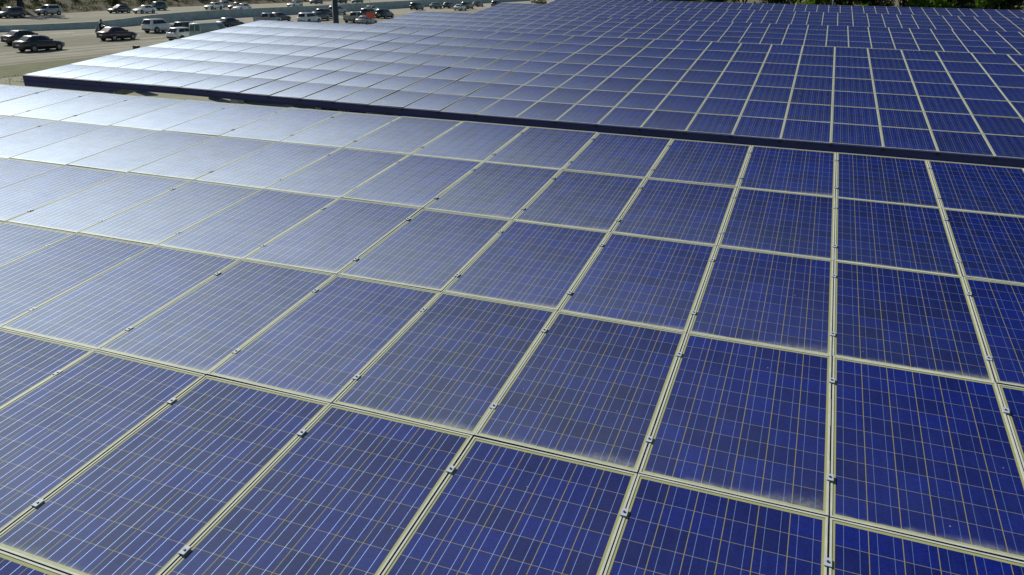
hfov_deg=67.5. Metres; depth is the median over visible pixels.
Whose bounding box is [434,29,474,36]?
solar module
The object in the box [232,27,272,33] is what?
solar module
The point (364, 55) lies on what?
solar module
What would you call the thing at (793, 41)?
solar module
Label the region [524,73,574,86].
solar module
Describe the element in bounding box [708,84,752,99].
solar module
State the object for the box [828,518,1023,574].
solar module
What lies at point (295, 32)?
solar module
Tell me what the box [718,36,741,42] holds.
solar module
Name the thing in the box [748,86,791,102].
solar module
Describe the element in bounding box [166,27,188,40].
suv
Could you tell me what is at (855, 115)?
solar module
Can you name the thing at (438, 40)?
solar module
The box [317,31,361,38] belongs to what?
solar module
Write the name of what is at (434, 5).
sedan car
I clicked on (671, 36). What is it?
solar module
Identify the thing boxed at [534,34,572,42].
solar module
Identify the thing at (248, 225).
solar module
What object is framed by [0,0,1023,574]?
solar panels
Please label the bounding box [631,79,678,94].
solar module
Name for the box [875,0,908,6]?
leafy tree
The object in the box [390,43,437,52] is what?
solar module
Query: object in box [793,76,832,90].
solar module
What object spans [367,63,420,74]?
solar module
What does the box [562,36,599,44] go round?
solar module
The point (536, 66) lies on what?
solar module
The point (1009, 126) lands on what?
solar module
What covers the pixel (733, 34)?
solar module
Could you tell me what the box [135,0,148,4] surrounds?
shrub
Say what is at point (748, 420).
solar module
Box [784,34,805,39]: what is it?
solar module
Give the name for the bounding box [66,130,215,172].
solar module
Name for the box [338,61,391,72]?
solar module
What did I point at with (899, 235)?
solar module
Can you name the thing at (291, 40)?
solar module
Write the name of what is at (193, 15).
median barrier
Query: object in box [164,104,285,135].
solar module
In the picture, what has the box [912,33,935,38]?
solar module
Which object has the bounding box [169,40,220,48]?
solar module
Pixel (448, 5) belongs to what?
hatchback car
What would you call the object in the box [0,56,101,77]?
verge
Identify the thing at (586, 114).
solar module
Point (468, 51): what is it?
solar module
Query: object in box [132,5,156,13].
sedan car
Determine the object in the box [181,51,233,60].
solar module
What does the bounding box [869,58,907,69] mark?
solar module
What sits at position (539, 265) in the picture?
solar module
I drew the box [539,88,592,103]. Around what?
solar module
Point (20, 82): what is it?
parking lot
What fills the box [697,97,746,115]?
solar module
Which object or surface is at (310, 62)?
solar module
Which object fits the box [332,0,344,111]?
lamp post
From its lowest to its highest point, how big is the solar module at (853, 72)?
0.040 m
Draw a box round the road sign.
[366,0,374,24]
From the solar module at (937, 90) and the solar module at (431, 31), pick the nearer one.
the solar module at (937, 90)
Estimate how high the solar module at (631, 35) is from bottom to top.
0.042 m
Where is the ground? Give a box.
[16,0,1023,64]
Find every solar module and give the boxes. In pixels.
[0,85,50,101]
[0,89,93,115]
[0,116,55,137]
[0,120,106,157]
[0,158,63,187]
[0,165,123,221]
[0,222,73,266]
[0,233,152,325]
[0,245,240,349]
[0,328,94,407]
[0,349,204,532]
[0,375,330,574]
[5,172,191,232]
[9,125,159,164]
[11,92,137,120]
[24,64,89,76]
[48,66,114,78]
[59,96,182,124]
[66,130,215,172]
[71,55,130,65]
[73,67,139,80]
[77,180,260,244]
[93,56,152,67]
[97,259,335,375]
[99,69,164,82]
[111,47,163,55]
[111,99,233,130]
[117,58,177,68]
[125,71,190,84]
[127,136,274,179]
[133,48,188,57]
[145,59,201,70]
[146,39,197,47]
[152,73,217,86]
[156,188,338,258]
[157,49,212,58]
[163,403,472,574]
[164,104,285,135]
[168,61,224,72]
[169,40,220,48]
[180,32,227,39]
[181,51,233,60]
[182,75,246,89]
[193,41,243,49]
[194,141,339,188]
[195,63,254,74]
[202,33,247,40]
[205,52,259,62]
[207,274,440,403]
[209,77,273,92]
[211,26,252,32]
[213,43,263,51]
[219,107,341,141]
[222,65,280,76]
[223,34,270,41]
[229,53,283,63]
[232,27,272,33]
[237,20,277,26]
[239,44,287,52]
[239,80,304,94]
[243,198,421,274]
[244,35,293,43]
[248,67,308,79]
[253,28,293,34]
[255,55,310,66]
[256,21,295,27]
[264,45,313,54]
[266,148,409,197]
[268,36,315,44]
[270,82,334,97]
[275,29,317,35]
[277,22,319,28]
[277,69,336,81]
[280,112,400,147]
[282,57,337,67]
[288,46,337,56]
[292,38,337,45]
[296,30,338,37]
[297,23,340,29]
[302,85,366,100]
[308,71,364,84]
[309,59,364,70]
[313,48,363,58]
[315,39,361,47]
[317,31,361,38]
[319,23,360,30]
[333,291,556,436]
[335,87,398,104]
[337,73,394,86]
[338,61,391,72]
[338,209,511,291]
[339,50,389,59]
[340,32,383,39]
[341,24,382,31]
[341,40,386,49]
[341,154,482,208]
[343,116,462,153]
[363,25,405,32]
[365,33,408,41]
[365,42,411,50]
[365,52,415,62]
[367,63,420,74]
[368,75,425,89]
[368,90,430,107]
[382,437,636,574]
[387,27,425,33]
[388,34,432,42]
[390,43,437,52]
[393,53,441,63]
[397,65,449,77]
[400,78,456,92]
[403,93,465,110]
[412,28,449,35]
[412,121,528,161]
[414,36,455,44]
[418,45,463,54]
[421,55,469,66]
[423,161,561,219]
[427,67,478,79]
[433,80,489,95]
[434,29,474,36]
[439,37,481,45]
[441,96,500,114]
[443,220,609,310]
[445,47,489,56]
[451,57,499,68]
[459,30,498,38]
[459,69,509,82]
[464,39,506,47]
[467,83,522,98]
[472,48,517,58]
[474,311,685,474]
[477,99,537,117]
[481,59,528,70]
[483,32,521,39]
[485,126,597,169]
[491,71,541,84]
[492,40,533,49]
[501,50,545,60]
[502,85,557,100]
[509,33,547,40]
[512,61,558,72]
[513,170,645,231]
[516,101,575,120]
[519,42,559,50]
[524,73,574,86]
[530,52,573,62]
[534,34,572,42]
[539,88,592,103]
[544,63,589,74]
[546,43,587,52]
[556,104,614,123]
[558,75,607,89]
[558,232,715,334]
[560,53,602,63]
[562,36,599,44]
[563,132,671,177]
[576,45,615,54]
[576,64,621,76]
[577,90,629,106]
[582,31,605,36]
[589,37,626,45]
[592,55,633,65]
[594,77,642,91]
[598,107,654,127]
[600,32,625,36]
[603,474,831,574]
[604,46,644,55]
[610,66,653,78]
[611,178,736,247]
[615,92,666,109]
[617,38,654,46]
[620,32,643,37]
[623,56,664,67]
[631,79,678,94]
[635,47,673,57]
[639,33,662,38]
[639,332,834,516]
[641,110,696,131]
[644,68,687,80]
[646,39,681,48]
[647,139,750,187]
[655,95,706,112]
[656,58,696,69]
[658,34,681,39]
[666,49,704,58]
[668,81,714,96]
[675,41,710,49]
[677,35,701,40]
[680,70,722,83]
[686,113,739,134]
[688,246,835,355]
[689,59,729,71]
[697,35,721,41]
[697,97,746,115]
[698,50,735,60]
[703,31,725,35]
[706,42,740,50]
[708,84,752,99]
[716,71,758,85]
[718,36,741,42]
[718,187,836,259]
[723,31,744,36]
[724,61,763,72]
[731,51,767,62]
[732,116,784,138]
[737,43,771,52]
[738,145,837,196]
[739,37,761,42]
[741,100,788,118]
[743,32,764,37]
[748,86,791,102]
[754,74,794,88]
[759,63,797,76]
[760,38,782,43]
[763,33,785,38]
[764,53,800,63]
[768,44,802,53]
[781,119,831,142]
[782,39,804,44]
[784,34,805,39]
[786,103,831,122]
[789,88,832,104]
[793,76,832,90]
[796,65,833,77]
[799,55,833,65]
[801,46,834,55]
[804,40,825,45]
[805,34,826,39]
[806,29,826,34]
[826,41,848,46]
[827,30,847,35]
[827,35,847,40]
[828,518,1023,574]
[829,356,1023,561]
[831,123,882,146]
[832,91,876,108]
[832,106,879,125]
[832,260,994,381]
[833,78,873,92]
[834,47,868,57]
[834,56,869,67]
[834,66,871,79]
[834,197,961,275]
[835,152,940,207]
[848,31,869,36]
[848,36,870,41]
[848,41,871,47]
[868,48,903,58]
[869,32,891,37]
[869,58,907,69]
[870,37,892,42]
[871,42,894,48]
[871,68,912,81]
[873,80,917,95]
[875,93,923,111]
[877,109,929,129]
[880,126,937,151]
[890,32,913,37]
[892,38,915,43]
[894,43,918,49]
[901,50,940,60]
[905,59,946,71]
[909,70,953,83]
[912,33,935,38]
[913,82,961,97]
[914,38,939,44]
[917,44,943,50]
[918,96,971,114]
[924,111,981,133]
[927,160,1023,216]
[930,130,994,155]
[934,34,958,39]
[936,51,978,62]
[937,39,963,45]
[941,45,968,51]
[941,61,986,73]
[942,208,1023,284]
[948,72,995,85]
[952,30,976,34]
[955,84,1007,100]
[956,35,982,40]
[960,40,987,46]
[963,98,1020,117]
[963,277,1023,387]
[965,46,993,52]
[971,53,1016,64]
[972,115,1023,136]
[974,30,1000,35]
[978,35,1006,41]
[979,63,1023,75]
[983,134,1023,158]
[984,41,1012,47]
[988,74,1023,87]
[989,47,1019,53]
[996,31,1023,36]
[997,384,1023,470]
[998,87,1023,101]
[1007,54,1023,64]
[1009,101,1023,117]
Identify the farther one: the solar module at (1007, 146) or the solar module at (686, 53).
the solar module at (686, 53)
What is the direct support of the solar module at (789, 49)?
on the solar carport at (96, 86)
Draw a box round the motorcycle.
[95,26,105,32]
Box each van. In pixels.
[189,22,225,35]
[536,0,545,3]
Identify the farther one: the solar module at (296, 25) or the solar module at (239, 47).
the solar module at (296, 25)
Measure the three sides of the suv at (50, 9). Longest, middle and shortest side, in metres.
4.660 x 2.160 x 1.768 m
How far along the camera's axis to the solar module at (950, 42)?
36.82 m
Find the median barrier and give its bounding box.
[0,0,529,31]
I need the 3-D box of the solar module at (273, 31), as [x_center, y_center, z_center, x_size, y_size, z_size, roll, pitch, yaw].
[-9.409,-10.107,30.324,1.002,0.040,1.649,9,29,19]
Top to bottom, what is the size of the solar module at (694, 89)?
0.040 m
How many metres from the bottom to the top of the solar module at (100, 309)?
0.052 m
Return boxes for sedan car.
[0,30,49,44]
[12,35,64,51]
[96,26,136,40]
[107,5,131,12]
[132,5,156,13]
[204,2,222,9]
[216,17,244,27]
[228,2,241,8]
[233,3,251,8]
[273,12,290,20]
[287,1,301,6]
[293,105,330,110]
[312,12,329,19]
[351,0,363,2]
[355,15,376,24]
[365,6,378,10]
[429,2,441,8]
[454,4,466,10]
[472,1,482,6]
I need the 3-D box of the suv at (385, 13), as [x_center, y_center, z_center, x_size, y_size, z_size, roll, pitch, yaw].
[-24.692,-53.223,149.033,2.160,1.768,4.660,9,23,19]
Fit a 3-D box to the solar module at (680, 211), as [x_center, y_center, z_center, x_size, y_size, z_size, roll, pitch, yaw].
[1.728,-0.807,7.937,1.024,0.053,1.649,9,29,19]
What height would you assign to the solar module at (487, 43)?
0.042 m
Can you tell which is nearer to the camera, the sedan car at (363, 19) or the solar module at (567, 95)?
the solar module at (567, 95)
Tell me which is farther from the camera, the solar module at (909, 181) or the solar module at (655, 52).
the solar module at (655, 52)
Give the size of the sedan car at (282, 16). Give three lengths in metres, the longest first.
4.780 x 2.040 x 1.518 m
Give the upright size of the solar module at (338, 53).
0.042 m
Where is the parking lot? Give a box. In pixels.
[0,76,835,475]
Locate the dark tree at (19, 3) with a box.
[16,0,24,9]
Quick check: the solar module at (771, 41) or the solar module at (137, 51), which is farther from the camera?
the solar module at (771, 41)
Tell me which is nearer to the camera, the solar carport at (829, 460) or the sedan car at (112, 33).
the solar carport at (829, 460)
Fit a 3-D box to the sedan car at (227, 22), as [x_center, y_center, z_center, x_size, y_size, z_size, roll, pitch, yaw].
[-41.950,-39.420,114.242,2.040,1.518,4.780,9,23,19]
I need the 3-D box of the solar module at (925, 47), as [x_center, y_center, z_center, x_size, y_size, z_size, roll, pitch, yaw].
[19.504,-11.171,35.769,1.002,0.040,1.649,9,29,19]
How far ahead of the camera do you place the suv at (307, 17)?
126.92 m
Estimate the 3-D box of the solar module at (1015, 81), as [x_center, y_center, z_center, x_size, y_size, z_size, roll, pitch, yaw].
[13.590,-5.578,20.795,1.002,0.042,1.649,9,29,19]
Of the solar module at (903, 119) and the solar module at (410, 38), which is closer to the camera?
the solar module at (903, 119)
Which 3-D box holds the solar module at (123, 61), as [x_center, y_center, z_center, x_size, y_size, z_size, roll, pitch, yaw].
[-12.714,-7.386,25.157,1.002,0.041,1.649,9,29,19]
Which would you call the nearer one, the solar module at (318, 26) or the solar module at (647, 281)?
the solar module at (647, 281)
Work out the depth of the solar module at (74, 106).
12.54 m
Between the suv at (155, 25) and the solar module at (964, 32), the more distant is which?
the suv at (155, 25)
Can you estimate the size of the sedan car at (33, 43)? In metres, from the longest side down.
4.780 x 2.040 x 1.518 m
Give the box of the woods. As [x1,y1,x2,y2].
[696,0,1023,9]
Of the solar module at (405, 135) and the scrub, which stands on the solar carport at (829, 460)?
the solar module at (405, 135)
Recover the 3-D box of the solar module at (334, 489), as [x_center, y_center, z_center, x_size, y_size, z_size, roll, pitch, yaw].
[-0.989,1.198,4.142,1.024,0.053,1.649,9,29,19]
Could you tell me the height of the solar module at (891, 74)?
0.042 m
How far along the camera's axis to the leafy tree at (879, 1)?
77.71 m
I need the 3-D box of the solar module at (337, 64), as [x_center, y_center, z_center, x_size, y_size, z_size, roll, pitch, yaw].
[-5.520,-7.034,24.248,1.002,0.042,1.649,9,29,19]
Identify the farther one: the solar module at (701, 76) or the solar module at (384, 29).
the solar module at (384, 29)
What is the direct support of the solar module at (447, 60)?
on the solar carport at (96, 86)
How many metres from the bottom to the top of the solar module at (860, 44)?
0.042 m
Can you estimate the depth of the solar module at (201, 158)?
9.83 m
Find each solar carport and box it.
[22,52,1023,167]
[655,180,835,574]
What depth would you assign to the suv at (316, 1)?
218.22 m
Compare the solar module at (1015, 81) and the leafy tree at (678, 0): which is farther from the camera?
the leafy tree at (678, 0)
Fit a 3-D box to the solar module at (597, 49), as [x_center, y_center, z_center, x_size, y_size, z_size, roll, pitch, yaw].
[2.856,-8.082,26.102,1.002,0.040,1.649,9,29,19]
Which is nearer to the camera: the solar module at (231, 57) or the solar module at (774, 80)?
the solar module at (774, 80)
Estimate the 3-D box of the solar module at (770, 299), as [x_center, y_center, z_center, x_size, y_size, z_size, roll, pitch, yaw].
[2.079,0.060,6.232,1.024,0.053,1.649,9,29,19]
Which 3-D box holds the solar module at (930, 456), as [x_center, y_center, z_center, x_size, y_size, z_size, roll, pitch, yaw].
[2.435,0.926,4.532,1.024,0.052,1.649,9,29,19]
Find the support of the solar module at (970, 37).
on the solar carport
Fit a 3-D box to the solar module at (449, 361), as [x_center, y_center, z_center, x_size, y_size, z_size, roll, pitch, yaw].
[-0.396,0.479,5.516,1.024,0.052,1.649,9,29,19]
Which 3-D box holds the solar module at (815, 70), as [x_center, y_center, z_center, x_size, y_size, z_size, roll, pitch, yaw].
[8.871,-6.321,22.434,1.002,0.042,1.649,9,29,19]
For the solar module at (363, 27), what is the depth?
30.74 m
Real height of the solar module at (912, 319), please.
0.052 m
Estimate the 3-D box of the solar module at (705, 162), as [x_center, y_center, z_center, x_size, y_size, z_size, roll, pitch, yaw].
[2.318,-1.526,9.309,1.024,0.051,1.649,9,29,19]
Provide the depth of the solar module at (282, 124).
11.22 m
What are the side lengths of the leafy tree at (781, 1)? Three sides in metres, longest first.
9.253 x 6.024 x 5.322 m
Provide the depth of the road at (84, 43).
89.38 m
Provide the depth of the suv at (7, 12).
128.43 m
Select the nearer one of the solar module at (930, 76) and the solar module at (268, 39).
the solar module at (930, 76)
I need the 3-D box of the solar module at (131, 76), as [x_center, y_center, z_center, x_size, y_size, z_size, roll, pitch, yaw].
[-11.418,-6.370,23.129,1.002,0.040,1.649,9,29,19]
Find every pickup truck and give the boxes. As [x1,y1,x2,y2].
[253,13,280,21]
[343,12,362,22]
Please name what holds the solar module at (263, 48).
on the solar carport at (96, 86)
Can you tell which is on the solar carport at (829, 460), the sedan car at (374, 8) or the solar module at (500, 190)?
the solar module at (500, 190)
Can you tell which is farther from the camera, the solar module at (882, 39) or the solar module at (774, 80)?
the solar module at (882, 39)
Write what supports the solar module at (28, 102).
on the solar carport at (829, 460)
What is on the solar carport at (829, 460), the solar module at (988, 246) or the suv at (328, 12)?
the solar module at (988, 246)
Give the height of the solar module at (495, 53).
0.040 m
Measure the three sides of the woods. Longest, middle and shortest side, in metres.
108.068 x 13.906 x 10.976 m
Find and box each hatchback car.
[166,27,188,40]
[219,1,230,7]
[443,2,454,7]
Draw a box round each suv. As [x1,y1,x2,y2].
[0,7,26,17]
[34,5,62,14]
[141,18,172,32]
[149,1,167,9]
[173,21,194,27]
[297,12,320,21]
[310,0,322,3]
[316,8,332,17]
[328,6,345,13]
[360,8,375,15]
[375,9,393,18]
[410,2,423,9]
[461,2,472,8]
[491,1,500,6]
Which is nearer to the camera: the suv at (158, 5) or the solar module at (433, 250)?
the solar module at (433, 250)
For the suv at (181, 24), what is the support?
on the road at (84, 43)
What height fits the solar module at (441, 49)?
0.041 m
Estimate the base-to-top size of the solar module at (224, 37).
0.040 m
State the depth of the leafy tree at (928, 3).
75.36 m
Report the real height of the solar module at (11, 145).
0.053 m
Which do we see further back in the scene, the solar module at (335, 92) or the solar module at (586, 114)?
the solar module at (335, 92)
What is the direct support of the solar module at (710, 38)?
on the solar carport
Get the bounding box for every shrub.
[0,0,11,9]
[102,0,121,6]
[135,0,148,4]
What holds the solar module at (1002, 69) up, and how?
on the solar carport at (96, 86)
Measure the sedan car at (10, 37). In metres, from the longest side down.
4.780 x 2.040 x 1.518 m
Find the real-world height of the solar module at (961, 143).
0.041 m
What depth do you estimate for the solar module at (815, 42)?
37.44 m
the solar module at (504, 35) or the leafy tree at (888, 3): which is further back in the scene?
the leafy tree at (888, 3)
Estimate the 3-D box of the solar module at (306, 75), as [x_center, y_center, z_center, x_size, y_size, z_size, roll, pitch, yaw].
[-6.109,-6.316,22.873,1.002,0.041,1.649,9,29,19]
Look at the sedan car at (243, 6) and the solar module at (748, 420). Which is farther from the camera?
the sedan car at (243, 6)
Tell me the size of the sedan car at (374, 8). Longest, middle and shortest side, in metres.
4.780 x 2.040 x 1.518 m
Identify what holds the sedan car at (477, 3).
on the road at (84, 43)
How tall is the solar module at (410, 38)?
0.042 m
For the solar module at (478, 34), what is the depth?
29.07 m
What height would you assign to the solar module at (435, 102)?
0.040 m
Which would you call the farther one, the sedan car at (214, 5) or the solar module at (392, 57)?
the sedan car at (214, 5)
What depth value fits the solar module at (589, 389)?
5.04 m
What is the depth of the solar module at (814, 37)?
38.75 m
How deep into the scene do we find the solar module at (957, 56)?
23.85 m
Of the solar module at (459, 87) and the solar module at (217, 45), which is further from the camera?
the solar module at (217, 45)
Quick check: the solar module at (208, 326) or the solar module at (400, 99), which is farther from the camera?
the solar module at (400, 99)
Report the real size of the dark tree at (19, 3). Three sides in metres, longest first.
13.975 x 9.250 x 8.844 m
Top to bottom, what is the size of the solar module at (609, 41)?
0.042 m
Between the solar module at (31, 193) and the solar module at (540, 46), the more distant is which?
the solar module at (540, 46)
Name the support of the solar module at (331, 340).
on the solar carport at (829, 460)
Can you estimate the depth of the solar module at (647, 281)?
6.45 m
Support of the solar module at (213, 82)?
on the solar carport at (96, 86)
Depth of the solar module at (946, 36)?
38.18 m
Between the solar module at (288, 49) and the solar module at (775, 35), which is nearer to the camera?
the solar module at (288, 49)
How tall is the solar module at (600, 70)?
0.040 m
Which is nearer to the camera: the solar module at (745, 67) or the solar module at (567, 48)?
the solar module at (745, 67)
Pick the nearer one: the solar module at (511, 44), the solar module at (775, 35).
the solar module at (511, 44)
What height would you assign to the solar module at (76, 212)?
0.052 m
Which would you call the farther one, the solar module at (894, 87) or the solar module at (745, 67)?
the solar module at (745, 67)
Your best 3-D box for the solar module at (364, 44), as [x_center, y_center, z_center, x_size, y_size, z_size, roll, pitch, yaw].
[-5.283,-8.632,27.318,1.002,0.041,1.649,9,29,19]
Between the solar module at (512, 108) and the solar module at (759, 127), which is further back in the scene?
the solar module at (512, 108)
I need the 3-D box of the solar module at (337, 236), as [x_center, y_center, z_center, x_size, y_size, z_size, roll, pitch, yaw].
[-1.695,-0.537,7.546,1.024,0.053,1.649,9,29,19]
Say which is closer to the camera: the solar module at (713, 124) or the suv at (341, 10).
the solar module at (713, 124)
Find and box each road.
[0,0,406,24]
[0,0,553,65]
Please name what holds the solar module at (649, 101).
on the solar carport at (96, 86)
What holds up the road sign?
on the road at (84, 43)
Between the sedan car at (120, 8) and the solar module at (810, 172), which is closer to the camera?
the solar module at (810, 172)
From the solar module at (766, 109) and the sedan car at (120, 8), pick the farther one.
the sedan car at (120, 8)
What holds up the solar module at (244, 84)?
on the solar carport at (96, 86)
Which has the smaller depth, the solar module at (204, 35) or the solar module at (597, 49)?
the solar module at (597, 49)
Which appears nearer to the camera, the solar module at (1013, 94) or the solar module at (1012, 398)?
the solar module at (1012, 398)
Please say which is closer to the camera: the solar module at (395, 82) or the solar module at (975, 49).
the solar module at (395, 82)
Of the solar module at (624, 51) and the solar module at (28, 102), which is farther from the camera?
the solar module at (624, 51)
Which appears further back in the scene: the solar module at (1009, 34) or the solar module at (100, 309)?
the solar module at (1009, 34)
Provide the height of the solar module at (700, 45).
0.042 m
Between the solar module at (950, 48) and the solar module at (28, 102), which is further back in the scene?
the solar module at (950, 48)
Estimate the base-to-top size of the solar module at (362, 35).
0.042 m
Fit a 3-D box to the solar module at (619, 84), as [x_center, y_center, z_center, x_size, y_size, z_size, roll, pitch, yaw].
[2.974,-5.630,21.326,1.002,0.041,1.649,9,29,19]
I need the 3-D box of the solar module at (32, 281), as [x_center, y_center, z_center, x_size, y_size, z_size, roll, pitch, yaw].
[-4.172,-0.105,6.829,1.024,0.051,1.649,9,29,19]
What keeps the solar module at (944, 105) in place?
on the solar carport at (96, 86)
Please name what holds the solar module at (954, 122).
on the solar carport at (96, 86)
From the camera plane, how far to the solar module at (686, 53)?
25.10 m
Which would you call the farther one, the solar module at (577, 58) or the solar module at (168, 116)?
the solar module at (577, 58)
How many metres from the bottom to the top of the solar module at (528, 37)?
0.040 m
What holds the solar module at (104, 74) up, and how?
on the solar carport at (96, 86)
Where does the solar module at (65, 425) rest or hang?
on the solar carport at (829, 460)
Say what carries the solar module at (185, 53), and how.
on the solar carport at (96, 86)
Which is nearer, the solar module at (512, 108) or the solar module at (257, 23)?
the solar module at (512, 108)
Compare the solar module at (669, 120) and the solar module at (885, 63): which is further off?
the solar module at (885, 63)
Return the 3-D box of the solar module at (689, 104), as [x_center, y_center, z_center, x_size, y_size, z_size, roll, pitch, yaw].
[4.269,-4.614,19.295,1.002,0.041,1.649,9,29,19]
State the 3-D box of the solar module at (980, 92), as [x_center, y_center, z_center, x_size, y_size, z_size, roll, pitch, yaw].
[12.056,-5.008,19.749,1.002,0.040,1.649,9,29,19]
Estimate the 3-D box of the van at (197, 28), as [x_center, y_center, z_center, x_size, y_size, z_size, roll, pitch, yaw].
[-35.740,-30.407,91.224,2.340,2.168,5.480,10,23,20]
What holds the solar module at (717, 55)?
on the solar carport at (96, 86)
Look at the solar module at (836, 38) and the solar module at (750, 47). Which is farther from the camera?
the solar module at (836, 38)
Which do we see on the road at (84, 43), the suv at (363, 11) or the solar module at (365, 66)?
the suv at (363, 11)
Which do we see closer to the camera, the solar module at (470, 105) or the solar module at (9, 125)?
the solar module at (9, 125)
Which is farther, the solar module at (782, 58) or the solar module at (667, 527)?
the solar module at (782, 58)
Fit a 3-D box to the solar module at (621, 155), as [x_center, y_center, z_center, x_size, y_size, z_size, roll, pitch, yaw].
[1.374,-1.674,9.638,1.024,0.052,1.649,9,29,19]
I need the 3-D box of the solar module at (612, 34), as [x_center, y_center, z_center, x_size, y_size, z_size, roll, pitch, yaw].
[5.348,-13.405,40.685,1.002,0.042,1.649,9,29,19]
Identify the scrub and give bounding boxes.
[0,0,306,11]
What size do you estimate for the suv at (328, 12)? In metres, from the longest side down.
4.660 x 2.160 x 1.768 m
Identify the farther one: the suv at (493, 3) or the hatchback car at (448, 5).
the suv at (493, 3)
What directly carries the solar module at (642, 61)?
on the solar carport at (96, 86)
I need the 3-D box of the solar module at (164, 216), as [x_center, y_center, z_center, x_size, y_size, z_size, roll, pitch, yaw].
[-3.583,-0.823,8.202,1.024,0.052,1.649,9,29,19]
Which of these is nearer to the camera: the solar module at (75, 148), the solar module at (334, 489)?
the solar module at (334, 489)
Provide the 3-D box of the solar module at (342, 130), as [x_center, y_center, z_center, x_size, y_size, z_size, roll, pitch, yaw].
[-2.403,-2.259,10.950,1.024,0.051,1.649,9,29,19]
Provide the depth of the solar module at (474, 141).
10.23 m
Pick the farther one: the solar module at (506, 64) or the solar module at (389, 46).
the solar module at (389, 46)
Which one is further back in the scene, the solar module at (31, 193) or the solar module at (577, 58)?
the solar module at (577, 58)
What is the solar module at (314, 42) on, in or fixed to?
on the solar carport at (96, 86)
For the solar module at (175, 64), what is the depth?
24.48 m
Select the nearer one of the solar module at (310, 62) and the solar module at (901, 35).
the solar module at (310, 62)
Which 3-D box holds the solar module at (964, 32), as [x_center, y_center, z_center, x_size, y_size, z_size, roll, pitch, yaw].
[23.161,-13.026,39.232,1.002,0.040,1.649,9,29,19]
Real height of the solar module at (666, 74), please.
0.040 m
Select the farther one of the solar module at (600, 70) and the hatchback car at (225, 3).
the hatchback car at (225, 3)
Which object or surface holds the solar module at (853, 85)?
on the solar carport at (96, 86)
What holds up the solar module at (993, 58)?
on the solar carport at (96, 86)
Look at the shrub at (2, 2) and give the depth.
135.19 m
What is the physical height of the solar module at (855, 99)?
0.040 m
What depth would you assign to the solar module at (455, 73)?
22.92 m
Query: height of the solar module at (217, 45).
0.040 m
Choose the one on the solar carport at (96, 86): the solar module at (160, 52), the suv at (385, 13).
the solar module at (160, 52)
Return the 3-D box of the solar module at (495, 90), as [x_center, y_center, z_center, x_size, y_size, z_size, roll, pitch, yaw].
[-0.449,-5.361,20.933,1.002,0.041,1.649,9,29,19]
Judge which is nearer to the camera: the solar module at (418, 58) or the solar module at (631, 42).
the solar module at (418, 58)
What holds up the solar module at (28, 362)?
on the solar carport at (829, 460)
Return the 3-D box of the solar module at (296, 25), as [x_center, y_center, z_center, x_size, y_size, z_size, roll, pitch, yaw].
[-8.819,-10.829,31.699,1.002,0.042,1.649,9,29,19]
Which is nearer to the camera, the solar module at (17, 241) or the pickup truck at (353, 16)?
the solar module at (17, 241)
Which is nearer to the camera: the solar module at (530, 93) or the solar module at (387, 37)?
the solar module at (530, 93)
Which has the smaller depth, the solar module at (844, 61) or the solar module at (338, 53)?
the solar module at (844, 61)
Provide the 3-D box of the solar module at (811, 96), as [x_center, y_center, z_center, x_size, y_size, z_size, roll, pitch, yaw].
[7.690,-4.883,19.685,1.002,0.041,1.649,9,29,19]
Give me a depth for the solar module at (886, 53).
24.52 m
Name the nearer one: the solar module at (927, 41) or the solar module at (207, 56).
the solar module at (207, 56)
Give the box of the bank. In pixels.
[1,0,351,15]
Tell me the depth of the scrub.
157.35 m
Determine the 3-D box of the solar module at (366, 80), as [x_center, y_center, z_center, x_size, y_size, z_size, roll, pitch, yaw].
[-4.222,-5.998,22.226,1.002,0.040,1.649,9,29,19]
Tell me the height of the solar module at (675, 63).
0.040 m
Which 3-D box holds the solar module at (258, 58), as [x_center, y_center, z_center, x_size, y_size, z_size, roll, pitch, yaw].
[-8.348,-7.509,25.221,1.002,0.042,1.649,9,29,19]
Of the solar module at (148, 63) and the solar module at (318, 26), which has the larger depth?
the solar module at (318, 26)
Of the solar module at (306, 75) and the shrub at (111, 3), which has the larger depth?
the shrub at (111, 3)
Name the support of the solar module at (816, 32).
on the solar carport
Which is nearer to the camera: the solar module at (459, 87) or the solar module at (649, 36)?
the solar module at (459, 87)
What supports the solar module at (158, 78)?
on the solar carport at (96, 86)
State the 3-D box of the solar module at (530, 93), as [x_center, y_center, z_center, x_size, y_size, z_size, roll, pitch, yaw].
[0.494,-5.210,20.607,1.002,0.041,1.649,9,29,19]
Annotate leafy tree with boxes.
[656,0,696,1]
[699,0,732,2]
[765,0,805,3]
[795,0,828,4]
[822,0,880,5]
[858,0,885,5]
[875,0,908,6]
[905,0,957,7]
[941,0,1002,9]
[974,0,1004,8]
[994,0,1023,9]
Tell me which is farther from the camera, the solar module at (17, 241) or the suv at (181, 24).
the suv at (181, 24)
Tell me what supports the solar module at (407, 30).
on the solar carport at (96, 86)
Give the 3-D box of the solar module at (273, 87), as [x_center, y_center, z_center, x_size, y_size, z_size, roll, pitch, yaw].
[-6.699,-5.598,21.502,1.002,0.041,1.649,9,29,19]
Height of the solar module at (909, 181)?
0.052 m

